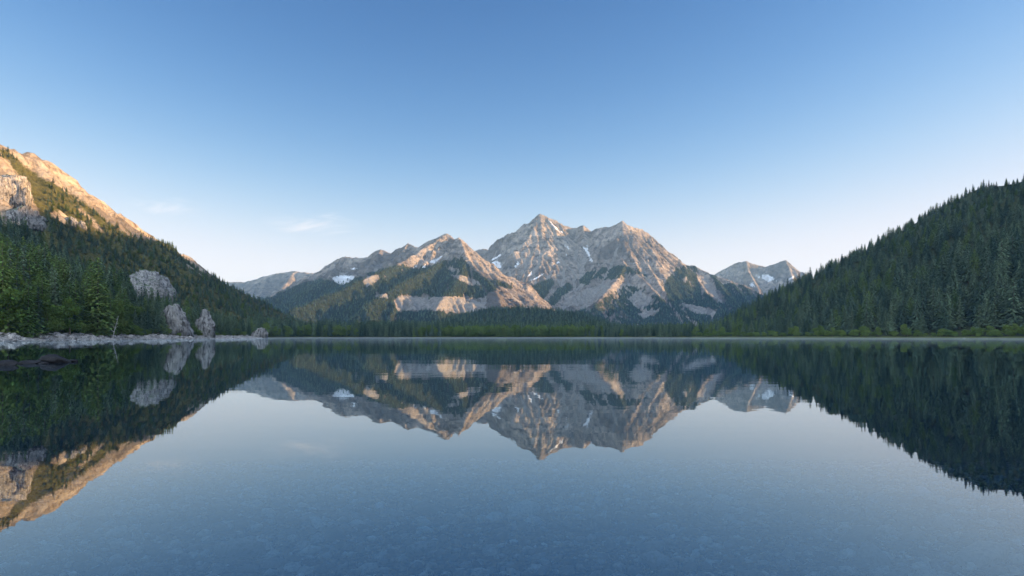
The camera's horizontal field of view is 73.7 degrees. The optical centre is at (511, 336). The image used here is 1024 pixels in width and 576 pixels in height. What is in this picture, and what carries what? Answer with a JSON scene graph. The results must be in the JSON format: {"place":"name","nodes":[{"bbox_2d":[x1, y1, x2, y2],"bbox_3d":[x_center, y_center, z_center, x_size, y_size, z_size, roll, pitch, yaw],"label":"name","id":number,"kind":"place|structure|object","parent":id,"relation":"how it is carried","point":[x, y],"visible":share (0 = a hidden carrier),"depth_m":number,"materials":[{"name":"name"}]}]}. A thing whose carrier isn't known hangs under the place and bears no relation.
{"place":"outdoors","nodes":[
{"label":"outdoors","id":0,"kind":"place"},
{"bbox_2d":[99,285,118,334],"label":"fir tree","id":1,"kind":"object","parent":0,"point":[108,311],"visible":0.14,"depth_m":331.69,"materials":[{"name":"green plant"}]},
{"bbox_2d":[0,329,260,340],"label":"shore slope","id":2,"kind":"structure","parent":0,"point":[32,339],"depth_m":289.55,"materials":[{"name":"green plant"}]},
{"bbox_2d":[5,247,17,272],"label":"spruce tree","id":3,"kind":"object","parent":2,"relation":"on","point":[10,255],"visible":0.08,"depth_m":289.33,"materials":[{"name":"green plant"}]},
{"bbox_2d":[0,240,23,332],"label":"fir tree","id":4,"kind":"object","parent":2,"relation":"on","point":[4,277],"visible":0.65,"depth_m":242.74,"materials":[{"name":"green plant"}]},
{"bbox_2d":[5,275,31,334],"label":"spruce tree","id":5,"kind":"object","parent":2,"relation":"on","point":[17,287],"visible":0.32,"depth_m":246.59,"materials":[{"name":"green plant"}]},
{"bbox_2d":[12,247,28,279],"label":"fir tree","id":6,"kind":"object","parent":2,"relation":"on","point":[19,252],"visible":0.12,"depth_m":309.95,"materials":[{"name":"green plant"}]},
{"bbox_2d":[18,247,32,289],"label":"spruce tree","id":7,"kind":"object","parent":2,"relation":"on","point":[23,265],"visible":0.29,"depth_m":294.67,"materials":[{"name":"green plant"}]},
{"bbox_2d":[12,279,46,337],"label":"fir tree","id":8,"kind":"object","parent":2,"relation":"on","point":[28,316],"visible":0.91,"depth_m":246.68,"materials":[{"name":"green plant"}]},
{"bbox_2d":[20,252,43,281],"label":"fir tree","id":9,"kind":"object","parent":2,"relation":"on","point":[30,266],"visible":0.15,"depth_m":305.15,"materials":[{"name":"green plant"}]},
{"bbox_2d":[31,250,48,277],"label":"fir tree","id":10,"kind":"object","parent":2,"relation":"on","point":[36,253],"visible":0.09,"depth_m":321.59,"materials":[{"name":"green plant"}]},
{"bbox_2d":[23,289,64,319],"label":"broadleaf tree","id":11,"kind":"object","parent":2,"relation":"on","point":[57,311],"visible":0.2,"depth_m":268.92,"materials":[{"name":"green plant"}]},
{"bbox_2d":[38,247,49,281],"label":"spruce tree","id":12,"kind":"object","parent":2,"relation":"on","point":[44,259],"visible":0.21,"depth_m":335.94,"materials":[{"name":"green plant"}]},
{"bbox_2d":[34,271,53,307],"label":"fir tree","id":13,"kind":"object","parent":2,"relation":"on","point":[44,287],"visible":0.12,"depth_m":287.03,"materials":[{"name":"green plant"}]},
{"bbox_2d":[35,274,60,323],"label":"fir tree","id":14,"kind":"object","parent":2,"relation":"on","point":[42,284],"visible":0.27,"depth_m":280.76,"materials":[{"name":"green plant"}]},
{"bbox_2d":[39,307,58,334],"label":"broadleaf tree","id":15,"kind":"object","parent":2,"relation":"on","point":[48,317],"visible":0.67,"depth_m":270.80,"materials":[{"name":"green plant"}]},
{"bbox_2d":[49,268,62,309],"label":"spruce tree","id":16,"kind":"object","parent":2,"relation":"on","point":[54,299],"visible":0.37,"depth_m":294.35,"materials":[{"name":"green plant"}]},
{"bbox_2d":[49,268,68,301],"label":"fir tree","id":17,"kind":"object","parent":2,"relation":"on","point":[61,285],"visible":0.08,"depth_m":319.21,"materials":[{"name":"green plant"}]},
{"bbox_2d":[52,307,66,331],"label":"broadleaf tree","id":18,"kind":"object","parent":2,"relation":"on","point":[58,318],"visible":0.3,"depth_m":286.43,"materials":[{"name":"green plant"}]},
{"bbox_2d":[49,273,72,317],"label":"fir tree","id":19,"kind":"object","parent":2,"relation":"on","point":[59,292],"visible":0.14,"depth_m":299.72,"materials":[{"name":"green plant"}]},
{"bbox_2d":[58,259,71,292],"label":"fir tree","id":20,"kind":"object","parent":2,"relation":"on","point":[63,272],"visible":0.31,"depth_m":343.89,"materials":[{"name":"green plant"}]},
{"bbox_2d":[64,264,77,299],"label":"spruce tree","id":21,"kind":"object","parent":2,"relation":"on","point":[70,276],"visible":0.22,"depth_m":343.79,"materials":[{"name":"green plant"}]},
{"bbox_2d":[61,296,83,334],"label":"broadleaf tree","id":22,"kind":"object","parent":2,"relation":"on","point":[71,308],"visible":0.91,"depth_m":291.00,"materials":[{"name":"green plant"}]},
{"bbox_2d":[62,281,82,314],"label":"fir tree","id":23,"kind":"object","parent":2,"relation":"on","point":[69,290],"visible":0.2,"depth_m":310.72,"materials":[{"name":"green plant"}]},
{"bbox_2d":[70,299,81,333],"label":"spruce tree","id":24,"kind":"object","parent":2,"relation":"on","point":[73,318],"visible":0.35,"depth_m":300.61,"materials":[{"name":"green plant"}]},
{"bbox_2d":[75,262,83,284],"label":"spruce tree","id":25,"kind":"object","parent":2,"relation":"on","point":[80,273],"visible":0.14,"depth_m":369.32,"materials":[{"name":"green plant"}]},
{"bbox_2d":[69,279,92,330],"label":"fir tree","id":26,"kind":"object","parent":2,"relation":"on","point":[76,296],"visible":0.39,"depth_m":308.21,"materials":[{"name":"green plant"}]},
{"bbox_2d":[80,279,88,302],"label":"fir tree","id":27,"kind":"object","parent":2,"relation":"on","point":[83,290],"visible":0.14,"depth_m":330.32,"materials":[{"name":"green plant"}]},
{"bbox_2d":[79,274,92,301],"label":"fir tree","id":28,"kind":"object","parent":2,"relation":"on","point":[86,275],"visible":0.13,"depth_m":337.65,"materials":[{"name":"green plant"}]},
{"bbox_2d":[83,262,104,332],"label":"fir tree","id":29,"kind":"object","parent":2,"relation":"on","point":[89,282],"visible":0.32,"depth_m":321.37,"materials":[{"name":"green plant"}]},
{"bbox_2d":[82,258,119,335],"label":"fir tree","id":30,"kind":"object","parent":2,"relation":"on","point":[97,314],"visible":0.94,"depth_m":317.14,"materials":[{"name":"green plant"}]},
{"bbox_2d":[87,282,116,335],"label":"fir tree","id":31,"kind":"object","parent":2,"relation":"on","point":[104,310],"visible":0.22,"depth_m":325.04,"materials":[{"name":"green plant"}]},
{"bbox_2d":[106,269,118,298],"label":"fir tree","id":32,"kind":"object","parent":2,"relation":"on","point":[115,281],"visible":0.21,"depth_m":404.43,"materials":[{"name":"green plant"}]},
{"bbox_2d":[107,290,121,334],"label":"fir tree","id":33,"kind":"object","parent":2,"relation":"on","point":[110,297],"visible":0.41,"depth_m":336.76,"materials":[{"name":"green plant"}]},
{"bbox_2d":[111,300,124,327],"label":"broadleaf tree","id":34,"kind":"object","parent":2,"relation":"on","point":[119,309],"visible":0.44,"depth_m":342.00,"materials":[{"name":"green plant"}]},
{"bbox_2d":[114,300,127,334],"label":"broadleaf tree","id":35,"kind":"object","parent":2,"relation":"on","point":[122,324],"visible":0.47,"depth_m":344.67,"materials":[{"name":"green plant"}]},
{"bbox_2d":[114,294,130,333],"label":"fir tree","id":36,"kind":"object","parent":2,"relation":"on","point":[125,330],"visible":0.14,"depth_m":355.36,"materials":[{"name":"green plant"}]},
{"bbox_2d":[114,287,133,332],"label":"fir tree","id":37,"kind":"object","parent":2,"relation":"on","point":[124,317],"visible":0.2,"depth_m":363.81,"materials":[{"name":"green plant"}]},
{"bbox_2d":[121,289,136,332],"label":"fir tree","id":38,"kind":"object","parent":2,"relation":"on","point":[127,305],"visible":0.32,"depth_m":374.72,"materials":[{"name":"green plant"}]},
{"bbox_2d":[0,332,261,340],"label":"beach stones","id":39,"kind":"object","parent":2,"relation":"on","point":[124,336],"visible":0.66,"depth_m":314.50,"materials":[{"name":"grey stone"}]},
{"bbox_2d":[128,305,143,319],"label":"broadleaf tree","id":40,"kind":"object","parent":2,"relation":"on","point":[139,310],"visible":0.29,"depth_m":393.97,"materials":[{"name":"green plant"}]},
{"bbox_2d":[161,303,193,336],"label":"rock outcrop","id":41,"kind":"object","parent":2,"relation":"on","point":[176,319],"visible":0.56,"depth_m":445.04,"materials":[{"name":"stone"}]},
{"bbox_2d":[194,309,215,337],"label":"rock outcrop","id":42,"kind":"object","parent":2,"relation":"on","point":[205,322],"visible":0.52,"depth_m":488.46,"materials":[{"name":"stone"}]},
{"bbox_2d":[251,327,267,337],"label":"boulder","id":43,"kind":"object","parent":2,"relation":"on","point":[262,332],"visible":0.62,"depth_m":602.97,"materials":[{"name":"stone"}]},
{"bbox_2d":[0,144,297,325],"bbox_3d":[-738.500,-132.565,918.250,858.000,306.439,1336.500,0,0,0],"label":"mountain","id":44,"kind":"structure","parent":0,"point":[37,171],"depth_m":902.79,"materials":[{"name":"beige stone"}]},
{"bbox_2d":[0,174,33,208],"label":"rock outcrop","id":45,"kind":"object","parent":44,"relation":"on","point":[15,190],"visible":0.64,"depth_m":735.74,"materials":[{"name":"stone"}]},
{"bbox_2d":[6,205,47,231],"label":"rock outcrop","id":46,"kind":"object","parent":44,"relation":"on","point":[35,220],"visible":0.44,"depth_m":718.08,"materials":[{"name":"stone"}]},
{"bbox_2d":[64,216,78,227],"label":"rock outcrop","id":47,"kind":"object","parent":44,"relation":"on","point":[73,220],"visible":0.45,"depth_m":816.37,"materials":[{"name":"stone"}]},
{"bbox_2d":[79,220,86,230],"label":"rock outcrop","id":48,"kind":"object","parent":44,"relation":"on","point":[82,224],"visible":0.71,"depth_m":840.23,"materials":[{"name":"stone"}]},
{"bbox_2d":[129,269,176,301],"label":"rock outcrop","id":49,"kind":"object","parent":44,"relation":"on","point":[156,281],"visible":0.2,"depth_m":751.84,"materials":[{"name":"stone"}]},
{"bbox_2d":[225,271,313,298],"bbox_3d":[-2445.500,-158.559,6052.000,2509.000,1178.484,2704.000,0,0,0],"label":"mountain","id":50,"kind":"structure","parent":0,"point":[264,286],"depth_m":6273.73,"materials":[{"name":"grey stone"}]},
{"bbox_2d":[261,234,560,323],"bbox_3d":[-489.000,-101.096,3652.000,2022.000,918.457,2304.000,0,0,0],"label":"mountain","id":51,"kind":"structure","parent":0,"point":[445,248],"depth_m":3201.20,"materials":[{"name":"grey stone"}]},
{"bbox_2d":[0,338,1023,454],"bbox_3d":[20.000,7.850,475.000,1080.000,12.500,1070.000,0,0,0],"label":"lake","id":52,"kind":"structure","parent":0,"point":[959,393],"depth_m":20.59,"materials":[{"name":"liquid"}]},
{"bbox_2d":[0,360,18,365],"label":"boulder","id":53,"kind":"object","parent":52,"relation":"in","point":[8,362],"visible":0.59,"depth_m":37.47,"materials":[{"name":"stone"}]},
{"bbox_2d":[18,360,41,363],"bbox_3d":[-28.320,1.564,40.166,1.061,0.353,1.160,0,0,30],"label":"boulder","id":54,"kind":"object","parent":52,"relation":"in","point":[30,362],"visible":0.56,"depth_m":39.94,"materials":[{"name":"stone"}]},
{"bbox_2d":[38,354,70,362],"bbox_3d":[-28.174,1.544,42.000,1.752,0.932,1.572,0,0,-37],"label":"boulder","id":55,"kind":"object","parent":52,"relation":"in","point":[52,358],"visible":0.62,"depth_m":41.50,"materials":[{"name":"stone"}]},
{"bbox_2d":[0,336,1023,575],"bbox_3d":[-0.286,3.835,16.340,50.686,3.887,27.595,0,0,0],"label":"cobbles","id":56,"kind":"object","parent":0,"point":[991,554],"visible":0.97,"depth_m":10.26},
{"bbox_2d":[0,0,1023,281],"label":"sky","id":57,"kind":"structure","parent":0,"point":[255,138],"materials":[{"name":"blue"}]},
{"bbox_2d":[450,309,610,324],"bbox_3d":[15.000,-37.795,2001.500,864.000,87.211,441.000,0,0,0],"label":"hill","id":58,"kind":"structure","parent":0,"point":[498,314],"depth_m":1949.29,"materials":[{"name":"green plant"}]},
{"bbox_2d":[475,214,763,326],"bbox_3d":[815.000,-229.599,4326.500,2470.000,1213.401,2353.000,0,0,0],"label":"mountain","id":59,"kind":"structure","parent":0,"point":[538,248],"depth_m":4176.77,"materials":[{"name":"grey stone"}]},
{"bbox_2d":[715,260,803,294],"bbox_3d":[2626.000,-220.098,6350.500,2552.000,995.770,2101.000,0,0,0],"label":"mountain","id":60,"kind":"structure","parent":0,"point":[763,280],"depth_m":6317.06,"materials":[{"name":"grey stone"}]},
{"bbox_2d":[597,182,1023,336],"bbox_3d":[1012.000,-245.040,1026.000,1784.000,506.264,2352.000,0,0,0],"label":"hill","id":61,"kind":"structure","parent":0,"point":[817,283],"depth_m":810.48,"materials":[{"name":"green plant"}]},
{"bbox_2d":[724,315,731,335],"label":"spruce tree","id":62,"kind":"object","parent":61,"relation":"on","point":[727,327],"visible":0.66,"depth_m":787.49,"materials":[{"name":"green plant"}]},
{"bbox_2d":[824,309,838,335],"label":"spruce tree","id":63,"kind":"object","parent":61,"relation":"on","point":[831,324],"visible":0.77,"depth_m":663.25,"materials":[{"name":"green plant"}]},
{"bbox_2d":[859,301,873,330],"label":"spruce tree","id":64,"kind":"object","parent":61,"relation":"on","point":[867,319],"visible":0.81,"depth_m":654.48,"materials":[{"name":"green plant"}]},
{"bbox_2d":[884,303,898,334],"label":"spruce tree","id":65,"kind":"object","parent":61,"relation":"on","point":[890,326],"visible":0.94,"depth_m":622.83,"materials":[{"name":"green plant"}]},
{"bbox_2d":[895,297,910,327],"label":"spruce tree","id":66,"kind":"object","parent":61,"relation":"on","point":[902,319],"visible":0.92,"depth_m":625.75,"materials":[{"name":"green plant"}]},
{"bbox_2d":[908,294,927,332],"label":"spruce tree","id":67,"kind":"object","parent":61,"relation":"on","point":[913,322],"visible":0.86,"depth_m":610.09,"materials":[{"name":"green plant"}]},
{"bbox_2d":[916,311,927,332],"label":"spruce tree","id":68,"kind":"object","parent":61,"relation":"on","point":[922,325],"visible":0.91,"depth_m":604.42,"materials":[{"name":"green plant"}]},
{"bbox_2d":[919,293,931,326],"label":"spruce tree","id":69,"kind":"object","parent":61,"relation":"on","point":[924,311],"visible":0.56,"depth_m":614.67,"materials":[{"name":"green plant"}]},
{"bbox_2d":[926,284,936,320],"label":"spruce tree","id":70,"kind":"object","parent":61,"relation":"on","point":[932,302],"visible":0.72,"depth_m":619.12,"materials":[{"name":"green plant"}]},
{"bbox_2d":[931,288,942,317],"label":"spruce tree","id":71,"kind":"object","parent":61,"relation":"on","point":[938,289],"visible":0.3,"depth_m":616.42,"materials":[{"name":"green plant"}]},
{"bbox_2d":[928,295,947,330],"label":"spruce tree","id":72,"kind":"object","parent":61,"relation":"on","point":[937,313],"visible":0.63,"depth_m":600.15,"materials":[{"name":"green plant"}]},
{"bbox_2d":[935,301,953,333],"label":"spruce tree","id":73,"kind":"object","parent":61,"relation":"on","point":[944,323],"visible":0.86,"depth_m":588.15,"materials":[{"name":"green plant"}]},
{"bbox_2d":[940,295,957,329],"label":"spruce tree","id":74,"kind":"object","parent":61,"relation":"on","point":[950,311],"visible":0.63,"depth_m":595.90,"materials":[{"name":"green plant"}]},
{"bbox_2d":[953,295,967,328],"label":"spruce tree","id":75,"kind":"object","parent":61,"relation":"on","point":[959,320],"visible":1,"depth_m":591.19,"materials":[{"name":"green plant"}]},
{"bbox_2d":[960,249,972,283],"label":"spruce tree","id":76,"kind":"object","parent":61,"relation":"on","point":[967,278],"visible":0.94,"depth_m":657.98,"materials":[{"name":"green plant"}]},
{"bbox_2d":[965,283,979,317],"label":"spruce tree","id":77,"kind":"object","parent":61,"relation":"on","point":[972,299],"visible":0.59,"depth_m":596.70,"materials":[{"name":"green plant"}]},
{"bbox_2d":[970,305,986,332],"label":"spruce tree","id":78,"kind":"object","parent":61,"relation":"on","point":[979,323],"visible":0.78,"depth_m":570.65,"materials":[{"name":"green plant"}]},
{"bbox_2d":[965,282,993,324],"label":"spruce tree","id":79,"kind":"object","parent":61,"relation":"on","point":[979,296],"visible":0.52,"depth_m":586.81,"materials":[{"name":"green plant"}]},
{"bbox_2d":[980,292,991,325],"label":"spruce tree","id":80,"kind":"object","parent":61,"relation":"on","point":[985,310],"visible":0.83,"depth_m":576.43,"materials":[{"name":"green plant"}]},
{"bbox_2d":[984,287,996,321],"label":"spruce tree","id":81,"kind":"object","parent":61,"relation":"on","point":[989,298],"visible":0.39,"depth_m":582.07,"materials":[{"name":"green plant"}]},
{"bbox_2d":[982,271,999,303],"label":"spruce tree","id":82,"kind":"object","parent":61,"relation":"on","point":[988,282],"visible":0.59,"depth_m":608.03,"materials":[{"name":"green plant"}]},
{"bbox_2d":[986,293,1002,328],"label":"spruce tree","id":83,"kind":"object","parent":61,"relation":"on","point":[994,322],"visible":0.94,"depth_m":566.68,"materials":[{"name":"green plant"}]},
{"bbox_2d":[991,260,1003,297],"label":"spruce tree","id":84,"kind":"object","parent":61,"relation":"on","point":[997,286],"visible":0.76,"depth_m":613.93,"materials":[{"name":"green plant"}]},
{"bbox_2d":[993,257,1010,287],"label":"spruce tree","id":85,"kind":"object","parent":61,"relation":"on","point":[1001,269],"visible":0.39,"depth_m":620.38,"materials":[{"name":"green plant"}]},
{"bbox_2d":[991,238,1013,281],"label":"spruce tree","id":86,"kind":"object","parent":61,"relation":"on","point":[1002,253],"visible":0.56,"depth_m":631.48,"materials":[{"name":"green plant"}]},
{"bbox_2d":[997,275,1008,310],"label":"spruce tree","id":87,"kind":"object","parent":61,"relation":"on","point":[1004,288],"visible":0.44,"depth_m":587.83,"materials":[{"name":"green plant"}]},
{"bbox_2d":[998,286,1012,319],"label":"spruce tree","id":88,"kind":"object","parent":61,"relation":"on","point":[1009,288],"visible":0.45,"depth_m":567.54,"materials":[{"name":"green plant"}]},
{"bbox_2d":[1001,325,1014,335],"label":"bush","id":89,"kind":"object","parent":61,"relation":"on","point":[1007,327],"visible":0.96,"depth_m":538.52,"materials":[{"name":"green plant"}]},
{"bbox_2d":[998,279,1023,329],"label":"spruce tree","id":90,"kind":"object","parent":61,"relation":"on","point":[1012,312],"visible":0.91,"depth_m":550.51,"materials":[{"name":"green plant"}]},
{"bbox_2d":[1004,232,1018,268],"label":"spruce tree","id":91,"kind":"object","parent":61,"relation":"on","point":[1011,251],"visible":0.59,"depth_m":645.96,"materials":[{"name":"green plant"}]},
{"bbox_2d":[1001,277,1023,316],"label":"spruce tree","id":92,"kind":"object","parent":61,"relation":"on","point":[1015,297],"visible":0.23,"depth_m":571.17,"materials":[{"name":"green plant"}]},
{"bbox_2d":[1010,243,1023,274],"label":"spruce tree","id":93,"kind":"object","parent":61,"relation":"on","point":[1019,256],"visible":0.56,"depth_m":629.26,"materials":[{"name":"green plant"}]},
{"bbox_2d":[1014,266,1023,300],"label":"spruce tree","id":94,"kind":"object","parent":61,"relation":"on","point":[1019,282],"visible":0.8,"depth_m":590.67,"materials":[{"name":"green plant"}]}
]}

